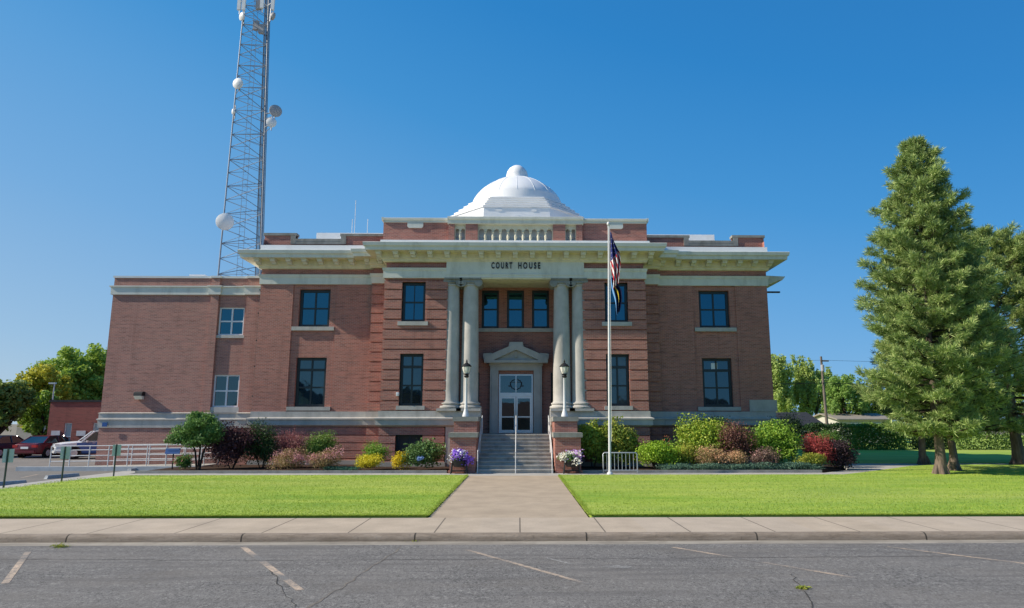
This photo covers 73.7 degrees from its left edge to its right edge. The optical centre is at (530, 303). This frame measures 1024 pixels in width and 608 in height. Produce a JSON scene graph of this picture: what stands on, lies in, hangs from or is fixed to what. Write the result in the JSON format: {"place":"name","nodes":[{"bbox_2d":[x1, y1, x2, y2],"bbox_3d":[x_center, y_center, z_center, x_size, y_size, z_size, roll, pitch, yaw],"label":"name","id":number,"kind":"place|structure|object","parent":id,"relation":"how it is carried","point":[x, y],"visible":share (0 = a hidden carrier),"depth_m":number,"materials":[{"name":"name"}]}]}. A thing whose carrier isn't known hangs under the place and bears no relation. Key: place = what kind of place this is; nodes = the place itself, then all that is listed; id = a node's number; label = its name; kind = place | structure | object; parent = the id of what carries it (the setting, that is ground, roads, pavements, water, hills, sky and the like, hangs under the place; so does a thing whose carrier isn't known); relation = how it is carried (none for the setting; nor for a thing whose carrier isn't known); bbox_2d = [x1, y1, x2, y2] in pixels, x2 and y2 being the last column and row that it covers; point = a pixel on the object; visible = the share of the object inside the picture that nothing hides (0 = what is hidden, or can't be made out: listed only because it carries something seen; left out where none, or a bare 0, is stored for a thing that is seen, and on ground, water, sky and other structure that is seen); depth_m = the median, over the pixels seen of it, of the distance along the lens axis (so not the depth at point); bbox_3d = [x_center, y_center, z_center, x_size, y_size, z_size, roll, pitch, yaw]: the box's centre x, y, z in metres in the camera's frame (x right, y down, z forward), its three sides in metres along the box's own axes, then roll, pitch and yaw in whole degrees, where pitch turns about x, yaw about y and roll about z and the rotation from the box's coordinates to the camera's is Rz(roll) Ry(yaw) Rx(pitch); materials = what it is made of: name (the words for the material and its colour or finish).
{"place":"outdoors","nodes":[
{"label":"outdoors","id":0,"kind":"place"},
{"bbox_2d":[0,454,119,482],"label":"parking lot","id":1,"kind":"structure","parent":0,"point":[12,474],"depth_m":36.99,"materials":[{"name":"grey asphalt"}]},
{"bbox_2d":[0,435,30,457],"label":"parked car","id":2,"kind":"object","parent":1,"relation":"on","point":[8,441],"visible":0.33,"depth_m":47.11,"materials":[{"name":"blue paint"}]},
{"bbox_2d":[12,435,68,457],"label":"parked car","id":3,"kind":"object","parent":1,"relation":"on","point":[37,445],"visible":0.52,"depth_m":46.22,"materials":[{"name":"red paint"}]},
{"bbox_2d":[52,431,97,458],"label":"sport utility vehicle","id":4,"kind":"object","parent":1,"relation":"on","point":[89,438],"visible":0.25,"depth_m":44.90,"materials":[{"name":"white paint"}]},
{"bbox_2d":[15,463,218,470],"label":"access ramp","id":5,"kind":"structure","parent":1,"relation":"on","point":[142,467],"depth_m":33.54,"materials":[{"name":"concrete"}]},
{"bbox_2d":[49,444,204,466],"bbox_3d":[-20.063,7.575,33.979,7.628,1.170,0.048,0,-10,-1],"label":"ramp railing","id":6,"kind":"object","parent":5,"relation":"on","point":[127,460],"visible":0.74,"depth_m":33.98,"materials":[{"name":"grey metal"}]},
{"bbox_2d":[113,443,218,464],"bbox_3d":[-18.992,7.846,35.605,5.428,1.147,0.048,0,-10,-1],"label":"ramp railing","id":7,"kind":"object","parent":5,"relation":"on","point":[148,458],"visible":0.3,"depth_m":35.60,"materials":[{"name":"grey metal"}]},
{"bbox_2d":[0,475,464,518],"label":"lawn","id":8,"kind":"structure","parent":0,"point":[268,487],"depth_m":20.70,"materials":[{"name":"green plant"}]},
{"bbox_2d":[0,463,1008,488],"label":"footpath","id":9,"kind":"structure","parent":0,"point":[857,468],"depth_m":30.21,"materials":[{"name":"concrete"}]},
{"bbox_2d":[2,449,14,487],"bbox_3d":[-18.146,5.709,23.629,0.310,1.370,0.065,6,-11,-30],"label":"parking sign","id":10,"kind":"object","parent":9,"relation":"on","point":[8,456],"visible":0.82,"depth_m":23.68,"materials":[{"name":"green metal"}]},
{"bbox_2d":[60,446,70,480],"bbox_3d":[-17.788,6.125,26.014,0.310,1.370,0.065,6,-11,-30],"label":"parking sign","id":11,"kind":"object","parent":9,"relation":"on","point":[65,453],"visible":0.82,"depth_m":26.07,"materials":[{"name":"green metal"}]},
{"bbox_2d":[448,449,473,473],"bbox_3d":[-3.106,6.943,30.276,1.136,1.130,1.034,4,-11,-22],"label":"flower planter","id":12,"kind":"object","parent":9,"relation":"on","point":[459,458],"visible":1,"depth_m":30.03,"materials":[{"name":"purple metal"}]},
{"bbox_2d":[135,470,821,473],"bbox_3d":[-2.197,7.539,30.485,30.600,0.220,0.120,0,-10,-1],"label":"bed edging","id":13,"kind":"object","parent":9,"relation":"on","point":[445,471],"visible":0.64,"depth_m":30.38,"materials":[{"name":"concrete"}]},
{"bbox_2d":[237,165,789,472],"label":"courthouse","id":14,"kind":"structure","parent":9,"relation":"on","point":[500,285],"depth_m":36.41,"materials":[{"name":"red brick"}]},
{"bbox_2d":[286,358,330,410],"bbox_3d":[-11.772,4.273,36.499,2.300,2.820,0.400,0,-10,-1],"label":"window","id":15,"kind":"structure","parent":14,"relation":"in","point":[311,372],"depth_m":36.63,"materials":[{"name":"blue glass"}]},
{"bbox_2d":[291,290,333,330],"bbox_3d":[-11.772,0.334,37.191,2.280,2.280,0.390,0,-10,-1],"label":"window","id":16,"kind":"structure","parent":14,"relation":"in","point":[314,314],"depth_m":37.31,"materials":[{"name":"blue glass"}]},
{"bbox_2d":[396,435,422,455],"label":"basement window","id":17,"kind":"structure","parent":14,"relation":"in","point":[400,439],"depth_m":34.48,"materials":[{"name":"black glass"}]},
{"bbox_2d":[396,354,424,409],"bbox_3d":[-6.093,3.971,34.880,1.440,2.840,0.390,0,-10,-1],"label":"window","id":18,"kind":"structure","parent":14,"relation":"in","point":[411,371],"depth_m":35.01,"materials":[{"name":"blue glass"}]},
{"bbox_2d":[397,283,427,325],"bbox_3d":[-6.092,-0.001,35.563,1.560,2.300,0.410,0,-10,-1],"label":"window","id":19,"kind":"structure","parent":14,"relation":"in","point":[413,304],"depth_m":35.70,"materials":[{"name":"blue glass"}]},
{"bbox_2d":[462,359,471,416],"bbox_3d":[-3.121,4.057,33.045,0.490,2.760,0.490,0,-10,-1],"label":"lamp post","id":20,"kind":"object","parent":14,"relation":"on","point":[466,367],"visible":1,"depth_m":33.02,"materials":[{"name":"white metal"}]},
{"bbox_2d":[482,290,498,327],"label":"window","id":21,"kind":"structure","parent":14,"relation":"in","point":[490,298],"depth_m":38.43,"materials":[{"name":"blue glass"}]},
{"bbox_2d":[500,396,515,432],"bbox_3d":[-1.248,6.041,37.294,0.843,1.970,0.154,0,-10,-1],"label":"door","id":22,"kind":"structure","parent":14,"relation":"in","point":[507,403],"depth_m":37.33,"materials":[{"name":"metal"}]},
{"bbox_2d":[507,291,523,327],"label":"window","id":23,"kind":"structure","parent":14,"relation":"in","point":[515,299],"depth_m":38.45,"materials":[{"name":"blue glass"}]},
{"bbox_2d":[516,396,531,432],"bbox_3d":[-0.381,6.044,37.309,0.843,1.970,0.154,0,-10,-1],"label":"door","id":24,"kind":"structure","parent":14,"relation":"in","point":[523,403],"depth_m":37.34,"materials":[{"name":"glass"}]},
{"bbox_2d":[532,291,548,327],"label":"window","id":25,"kind":"structure","parent":14,"relation":"in","point":[540,299],"depth_m":38.47,"materials":[{"name":"blue glass"}]},
{"bbox_2d":[559,359,568,416],"bbox_3d":[1.639,4.071,33.127,0.490,2.760,0.490,0,-10,-1],"label":"lamp post","id":26,"kind":"object","parent":14,"relation":"on","point":[564,367],"visible":1,"depth_m":33.10,"materials":[{"name":"white metal"}]},
{"bbox_2d":[602,283,631,325],"bbox_3d":[4.466,0.031,35.744,1.560,2.300,0.410,0,-10,-1],"label":"window","id":27,"kind":"structure","parent":14,"relation":"in","point":[620,319],"depth_m":35.84,"materials":[{"name":"blue glass"}]},
{"bbox_2d":[605,355,632,409],"bbox_3d":[4.466,4.003,35.062,1.440,2.840,0.390,0,-10,-1],"label":"window","id":28,"kind":"structure","parent":14,"relation":"in","point":[619,364],"depth_m":35.20,"materials":[{"name":"blue glass"}]},
{"bbox_2d":[694,291,736,331],"bbox_3d":[10.084,0.399,37.567,2.280,2.280,0.390,0,-10,-1],"label":"window","id":29,"kind":"structure","parent":14,"relation":"in","point":[713,305],"depth_m":37.70,"materials":[{"name":"blue glass"}]},
{"bbox_2d":[698,358,740,410],"bbox_3d":[10.085,4.339,36.874,2.300,2.820,0.400,0,-10,-1],"label":"window","id":30,"kind":"structure","parent":14,"relation":"in","point":[717,382],"depth_m":37.00,"materials":[{"name":"blue glass"}]},
{"bbox_2d":[556,449,583,473],"bbox_3d":[1.744,6.964,30.229,1.235,1.072,1.088,0,-10,-1],"label":"flower planter","id":31,"kind":"object","parent":9,"relation":"on","point":[570,459],"visible":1,"depth_m":30.11,"materials":[{"name":"white metal"}]},
{"bbox_2d":[607,222,612,474],"bbox_3d":[3.505,1.798,30.713,0.375,11.411,0.260,0,-10,-1],"label":"flagpole","id":32,"kind":"object","parent":9,"relation":"on","point":[609,397],"visible":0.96,"depth_m":30.40,"materials":[{"name":"white metal"}]},
{"bbox_2d":[610,232,620,288],"bbox_3d":[3.878,-2.038,31.359,0.458,2.764,0.274,0,-10,-1],"label":"national flag","id":33,"kind":"object","parent":32,"relation":"hanging from","point":[615,261],"visible":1,"depth_m":31.35,"materials":[{"name":"multicoloured fabric"}]},
{"bbox_2d":[611,277,621,313],"bbox_3d":[3.905,-0.385,31.071,0.492,1.872,0.240,0,-10,-1],"label":"state flag","id":34,"kind":"object","parent":32,"relation":"hanging from","point":[617,292],"visible":1,"depth_m":31.06,"materials":[{"name":"blue fabric"}]},
{"bbox_2d":[602,452,637,472],"bbox_3d":[3.971,7.071,30.424,1.569,0.932,0.276,0,-10,-1],"label":"bicycle rack","id":35,"kind":"object","parent":9,"relation":"on","point":[618,461],"visible":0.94,"depth_m":30.31,"materials":[{"name":"metal"}]},
{"bbox_2d":[429,476,587,517],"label":"front walk","id":36,"kind":"structure","parent":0,"point":[510,497],"depth_m":19.94,"materials":[{"name":"concrete"}]},
{"bbox_2d":[0,543,1023,607],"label":"road","id":37,"kind":"structure","parent":0,"point":[433,576],"depth_m":10.61,"materials":[{"name":"grey asphalt"}]},
{"bbox_2d":[1,551,30,583],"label":"parking line","id":38,"kind":"object","parent":37,"relation":"on","point":[15,569],"visible":1,"depth_m":11.18,"materials":[{"name":"beige paint"}]},
{"bbox_2d":[240,547,303,589],"bbox_3d":[-4.406,4.374,11.427,0.110,0.001,4.096,6,-12,-33],"label":"parking line","id":39,"kind":"object","parent":37,"relation":"on","point":[287,580],"visible":1,"depth_m":11.03,"materials":[{"name":"beige paint"}]},
{"bbox_2d":[0,540,1023,545],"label":"gutter","id":40,"kind":"object","parent":37,"relation":"on","point":[500,542],"visible":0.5,"depth_m":13.54,"materials":[{"name":"concrete"}]},
{"bbox_2d":[467,549,589,583],"bbox_3d":[-0.173,4.382,11.475,0.085,0.001,3.474,7,-12,-36],"label":"parking line","id":41,"kind":"object","parent":37,"relation":"on","point":[530,567],"visible":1,"depth_m":11.25,"materials":[{"name":"beige paint"}]},
{"bbox_2d":[75,555,1023,560],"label":"road seam","id":42,"kind":"object","parent":37,"relation":"on","point":[418,559],"visible":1,"depth_m":11.91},
{"bbox_2d":[672,547,854,577],"bbox_3d":[3.858,4.442,11.816,0.090,0.001,3.484,8,-13,-40],"label":"parking line","id":43,"kind":"object","parent":37,"relation":"on","point":[765,562],"visible":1,"depth_m":11.62,"materials":[{"name":"beige paint"}]},
{"bbox_2d":[0,516,1023,533],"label":"sidewalk","id":44,"kind":"structure","parent":0,"point":[448,525],"depth_m":14.88,"materials":[{"name":"concrete"}]},
{"bbox_2d":[0,424,1023,472],"bbox_3d":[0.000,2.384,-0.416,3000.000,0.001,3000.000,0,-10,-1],"label":"ground","id":45,"kind":"structure","parent":0,"point":[13,428],"depth_m":198.24,"materials":[{"name":"green plant"}]},
{"bbox_2d":[0,379,39,433],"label":"shade tree","id":46,"kind":"object","parent":45,"relation":"on","point":[18,399],"visible":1,"depth_m":52.70,"materials":[{"name":"green plant"}]},
{"bbox_2d":[17,390,62,435],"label":"roadside tree","id":47,"kind":"object","parent":45,"relation":"on","point":[35,419],"visible":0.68,"depth_m":55.06,"materials":[{"name":"green plant"}]},
{"bbox_2d":[7,362,74,435],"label":"yellowing tree","id":48,"kind":"object","parent":45,"relation":"on","point":[44,377],"visible":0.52,"depth_m":58.22,"materials":[{"name":"yellow plant"}]},
{"bbox_2d":[25,342,106,399],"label":"maple tree","id":49,"kind":"object","parent":45,"relation":"on","point":[86,372],"visible":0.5,"depth_m":63.42,"materials":[{"name":"green plant"}]},
{"bbox_2d":[47,400,101,455],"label":"brick outbuilding","id":50,"kind":"structure","parent":45,"relation":"on","point":[73,420],"depth_m":48.77,"materials":[{"name":"red brick"}]},
{"bbox_2d":[95,275,260,464],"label":"annex building","id":51,"kind":"structure","parent":45,"relation":"on","point":[179,348],"depth_m":37.20,"materials":[{"name":"brick"}]},
{"bbox_2d":[210,375,239,412],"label":"window","id":52,"kind":"structure","parent":51,"relation":"in","point":[226,387],"depth_m":37.03,"materials":[{"name":"blue glass"}]},
{"bbox_2d":[216,308,244,337],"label":"window","id":53,"kind":"structure","parent":51,"relation":"in","point":[231,320],"depth_m":37.70,"materials":[{"name":"blue glass"}]},
{"bbox_2d":[216,0,281,275],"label":"radio tower","id":54,"kind":"structure","parent":45,"relation":"on","point":[224,221],"depth_m":58.43,"materials":[{"name":"metal"}]},
{"bbox_2d":[148,465,448,472],"bbox_3d":[-10.643,8.051,32.987,13.700,0.270,5.280,0,-10,-1],"label":"planting bed","id":55,"kind":"object","parent":45,"relation":"on","point":[236,467],"visible":0.23,"depth_m":32.47,"materials":[{"name":"green soil"}]},
{"bbox_2d":[171,452,193,468],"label":"rose bush","id":56,"kind":"object","parent":55,"relation":"on","point":[182,460],"visible":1,"depth_m":31.40,"materials":[{"name":"green plant"}]},
{"bbox_2d":[163,410,227,468],"bbox_3d":[-15.712,6.423,32.170,2.819,2.820,1.682,0,-10,-1],"label":"young ornamental tree","id":57,"kind":"object","parent":55,"relation":"on","point":[207,426],"visible":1,"depth_m":31.92,"materials":[{"name":"green plant"}]},
{"bbox_2d":[200,420,267,468],"bbox_3d":[-14.098,6.735,32.718,2.840,2.332,2.154,0,-10,-1],"label":"ninebark shrub","id":58,"kind":"object","parent":55,"relation":"on","point":[234,440],"visible":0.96,"depth_m":32.23,"materials":[{"name":"purple plant"}]},
{"bbox_2d":[236,417,281,467],"bbox_3d":[-13.004,6.732,33.065,2.215,2.452,1.878,0,-10,-1],"label":"rounded evergreen shrub","id":59,"kind":"object","parent":55,"relation":"on","point":[267,442],"visible":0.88,"depth_m":32.73,"materials":[{"name":"green plant"}]},
{"bbox_2d":[264,447,311,469],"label":"spirea bush","id":60,"kind":"object","parent":55,"relation":"on","point":[292,460],"visible":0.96,"depth_m":30.91,"materials":[{"name":"pink plant"}]},
{"bbox_2d":[266,425,311,467],"bbox_3d":[-11.611,6.907,33.070,2.209,2.108,1.748,0,-10,-1],"label":"barberry shrub","id":61,"kind":"object","parent":55,"relation":"on","point":[290,443],"visible":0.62,"depth_m":32.82,"materials":[{"name":"red plant"}]},
{"bbox_2d":[300,430,342,466],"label":"privet shrub","id":62,"kind":"object","parent":55,"relation":"on","point":[321,442],"visible":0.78,"depth_m":33.03,"materials":[{"name":"green plant"}]},
{"bbox_2d":[302,445,344,467],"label":"spirea bush","id":63,"kind":"object","parent":55,"relation":"on","point":[317,460],"visible":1,"depth_m":30.97,"materials":[{"name":"pink plant"}]},
{"bbox_2d":[355,453,385,468],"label":"golden spirea bush","id":64,"kind":"object","parent":55,"relation":"on","point":[366,461],"visible":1,"depth_m":31.01,"materials":[{"name":"yellow plant"}]},
{"bbox_2d":[361,440,391,466],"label":"grassy green shrub","id":65,"kind":"object","parent":55,"relation":"on","point":[377,450],"visible":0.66,"depth_m":31.97,"materials":[{"name":"green plant"}]},
{"bbox_2d":[391,450,411,469],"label":"golden spirea bush","id":66,"kind":"object","parent":55,"relation":"on","point":[397,460],"visible":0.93,"depth_m":31.00,"materials":[{"name":"yellow plant"}]},
{"bbox_2d":[401,437,445,467],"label":"hydrangea","id":67,"kind":"object","parent":55,"relation":"on","point":[422,452],"visible":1,"depth_m":31.14,"materials":[{"name":"green plant"}]},
{"bbox_2d":[0,531,1023,542],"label":"kerb","id":68,"kind":"structure","parent":45,"relation":"on","point":[511,536],"depth_m":13.74,"materials":[{"name":"concrete"}]},
{"bbox_2d":[581,464,844,472],"bbox_3d":[9.029,8.110,33.325,13.550,0.270,5.280,0,-10,-1],"label":"planting bed","id":69,"kind":"object","parent":45,"relation":"on","point":[829,468],"visible":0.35,"depth_m":32.47,"materials":[{"name":"green soil"}]},
{"bbox_2d":[577,418,607,467],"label":"viburnum shrub","id":70,"kind":"object","parent":69,"relation":"on","point":[592,441],"visible":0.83,"depth_m":32.70,"materials":[{"name":"green plant"}]},
{"bbox_2d":[600,415,643,467],"bbox_3d":[4.330,6.644,32.853,2.198,2.551,1.519,0,-10,-1],"label":"viburnum shrub","id":71,"kind":"object","parent":69,"relation":"on","point":[623,439],"visible":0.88,"depth_m":32.51,"materials":[{"name":"green plant"}]},
{"bbox_2d":[634,440,680,469],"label":"lime shrub","id":72,"kind":"object","parent":69,"relation":"on","point":[657,452],"visible":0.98,"depth_m":31.62,"materials":[{"name":"green plant"}]},
{"bbox_2d":[667,443,703,465],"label":"golden currant shrub","id":73,"kind":"object","parent":69,"relation":"on","point":[685,455],"visible":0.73,"depth_m":31.98,"materials":[{"name":"green plant"}]},
{"bbox_2d":[655,462,745,469],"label":"juniper ground cover","id":74,"kind":"object","parent":69,"relation":"on","point":[705,466],"visible":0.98,"depth_m":31.02,"materials":[{"name":"green plant"}]},
{"bbox_2d":[690,444,732,463],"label":"spirea bush","id":75,"kind":"object","parent":69,"relation":"on","point":[713,457],"visible":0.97,"depth_m":31.52,"materials":[{"name":"orange plant"}]},
{"bbox_2d":[672,413,751,464],"bbox_3d":[8.820,6.668,33.491,3.750,2.730,2.775,0,-10,-1],"label":"dogwood shrub","id":76,"kind":"object","parent":69,"relation":"on","point":[700,433],"visible":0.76,"depth_m":33.13,"materials":[{"name":"green plant"}]},
{"bbox_2d":[715,419,758,461],"bbox_3d":[9.731,6.656,32.507,2.048,2.408,1.765,0,-10,-1],"label":"smokebush shrub","id":77,"kind":"object","parent":69,"relation":"on","point":[737,440],"visible":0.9,"depth_m":32.32,"materials":[{"name":"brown plant"}]},
{"bbox_2d":[721,450,752,468],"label":"spirea bush","id":78,"kind":"object","parent":69,"relation":"on","point":[737,457],"visible":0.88,"depth_m":31.43,"materials":[{"name":"orange plant"}]},
{"bbox_2d":[748,446,782,463],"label":"spirea bush","id":79,"kind":"object","parent":69,"relation":"on","point":[764,454],"visible":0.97,"depth_m":31.61,"materials":[{"name":"pink plant"}]},
{"bbox_2d":[745,418,803,466],"bbox_3d":[11.546,6.734,32.955,2.839,2.411,2.279,0,-10,-1],"label":"forsythia shrub","id":80,"kind":"object","parent":69,"relation":"on","point":[775,435],"visible":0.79,"depth_m":32.42,"materials":[{"name":"green plant"}]},
{"bbox_2d":[736,461,826,469],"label":"juniper ground cover","id":81,"kind":"object","parent":69,"relation":"on","point":[799,465],"visible":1,"depth_m":31.18,"materials":[{"name":"green plant"}]},
{"bbox_2d":[767,411,814,461],"bbox_3d":[13.617,7.026,35.824,2.402,2.818,1.941,0,-10,-1],"label":"yew shrub","id":82,"kind":"object","parent":69,"relation":"on","point":[798,428],"visible":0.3,"depth_m":35.69,"materials":[{"name":"green plant"}]},
{"bbox_2d":[792,452,826,464],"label":"golden spirea bush","id":83,"kind":"object","parent":69,"relation":"on","point":[815,458],"visible":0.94,"depth_m":31.55,"materials":[{"name":"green plant"}]},
{"bbox_2d":[798,431,836,468],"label":"red barberry shrub","id":84,"kind":"object","parent":69,"relation":"on","point":[812,444],"visible":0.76,"depth_m":32.33,"materials":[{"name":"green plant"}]},
{"bbox_2d":[813,428,849,465],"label":"boxwood shrub","id":85,"kind":"object","parent":69,"relation":"on","point":[835,436],"visible":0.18,"depth_m":34.44,"materials":[{"name":"green plant"}]},
{"bbox_2d":[821,438,859,467],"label":"purple sandcherry shrub","id":86,"kind":"object","parent":69,"relation":"on","point":[844,456],"visible":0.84,"depth_m":32.40,"materials":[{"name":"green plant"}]},
{"bbox_2d":[0,0,1023,423],"label":"sky","id":87,"kind":"structure","parent":0,"point":[781,121],"materials":[{"name":"blue"}]},
{"bbox_2d":[558,464,1023,516],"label":"lawn","id":88,"kind":"structure","parent":0,"point":[625,481],"depth_m":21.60,"materials":[{"name":"green plant"}]},
{"bbox_2d":[853,134,1012,473],"bbox_3d":[17.808,-0.234,30.886,6.774,15.695,5.911,0,-10,-1],"label":"pine tree","id":89,"kind":"object","parent":88,"relation":"on","point":[917,166],"visible":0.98,"depth_m":29.89,"materials":[{"name":"green plant"}]},
{"bbox_2d":[851,221,1023,470],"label":"pine tree","id":90,"kind":"object","parent":88,"relation":"on","point":[953,463],"visible":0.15,"depth_m":31.61,"materials":[{"name":"green plant"}]},
{"bbox_2d":[884,221,1023,464],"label":"pine tree","id":91,"kind":"object","parent":88,"relation":"on","point":[1005,249],"visible":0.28,"depth_m":36.41,"materials":[{"name":"green plant"}]},
{"bbox_2d":[780,435,1023,466],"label":"lawn","id":92,"kind":"structure","parent":0,"point":[966,455],"depth_m":46.22,"materials":[{"name":"green plant"}]},
{"bbox_2d":[771,353,798,411],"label":"poplar tree","id":93,"kind":"object","parent":92,"relation":"on","point":[782,379],"visible":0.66,"depth_m":86.87,"materials":[{"name":"green plant"}]},
{"bbox_2d":[776,412,823,444],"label":"house","id":94,"kind":"structure","parent":92,"relation":"on","point":[804,416],"depth_m":67.73,"materials":[{"name":"paint"}]},
{"bbox_2d":[789,354,828,415],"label":"poplar tree","id":95,"kind":"object","parent":92,"relation":"on","point":[808,398],"visible":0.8,"depth_m":89.28,"materials":[{"name":"green plant"}]},
{"bbox_2d":[820,356,828,428],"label":"utility pole","id":96,"kind":"object","parent":92,"relation":"on","point":[824,393],"visible":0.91,"depth_m":71.96,"materials":[{"name":"brown wood"}]},
{"bbox_2d":[804,421,852,448],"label":"hedge","id":97,"kind":"object","parent":92,"relation":"on","point":[817,426],"visible":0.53,"depth_m":59.05,"materials":[{"name":"green plant"}]},
{"bbox_2d":[814,373,870,414],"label":"linden tree","id":98,"kind":"object","parent":92,"relation":"on","point":[838,395],"visible":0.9,"depth_m":78.92,"materials":[{"name":"green plant"}]},
{"bbox_2d":[813,413,895,441],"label":"house","id":99,"kind":"structure","parent":92,"relation":"on","point":[855,419],"depth_m":76.27,"materials":[{"name":"paint"}]},
{"bbox_2d":[844,421,908,449],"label":"hedge","id":100,"kind":"object","parent":92,"relation":"on","point":[881,434],"visible":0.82,"depth_m":56.05,"materials":[{"name":"green plant"}]},
{"bbox_2d":[905,426,947,449],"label":"hedge","id":101,"kind":"object","parent":92,"relation":"on","point":[930,445],"visible":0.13,"depth_m":56.91,"materials":[{"name":"green plant"}]},
{"bbox_2d":[945,425,1023,449],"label":"hedge","id":102,"kind":"object","parent":92,"relation":"on","point":[995,441],"visible":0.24,"depth_m":55.97,"materials":[{"name":"green plant"}]},
{"bbox_2d":[858,336,958,464],"bbox_3d":[21.122,4.293,37.666,5.663,9.115,5.157,0,-10,-1],"label":"pine tree","id":103,"kind":"object","parent":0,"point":[923,458],"visible":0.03,"depth_m":37.00,"materials":[{"name":"green plant"}]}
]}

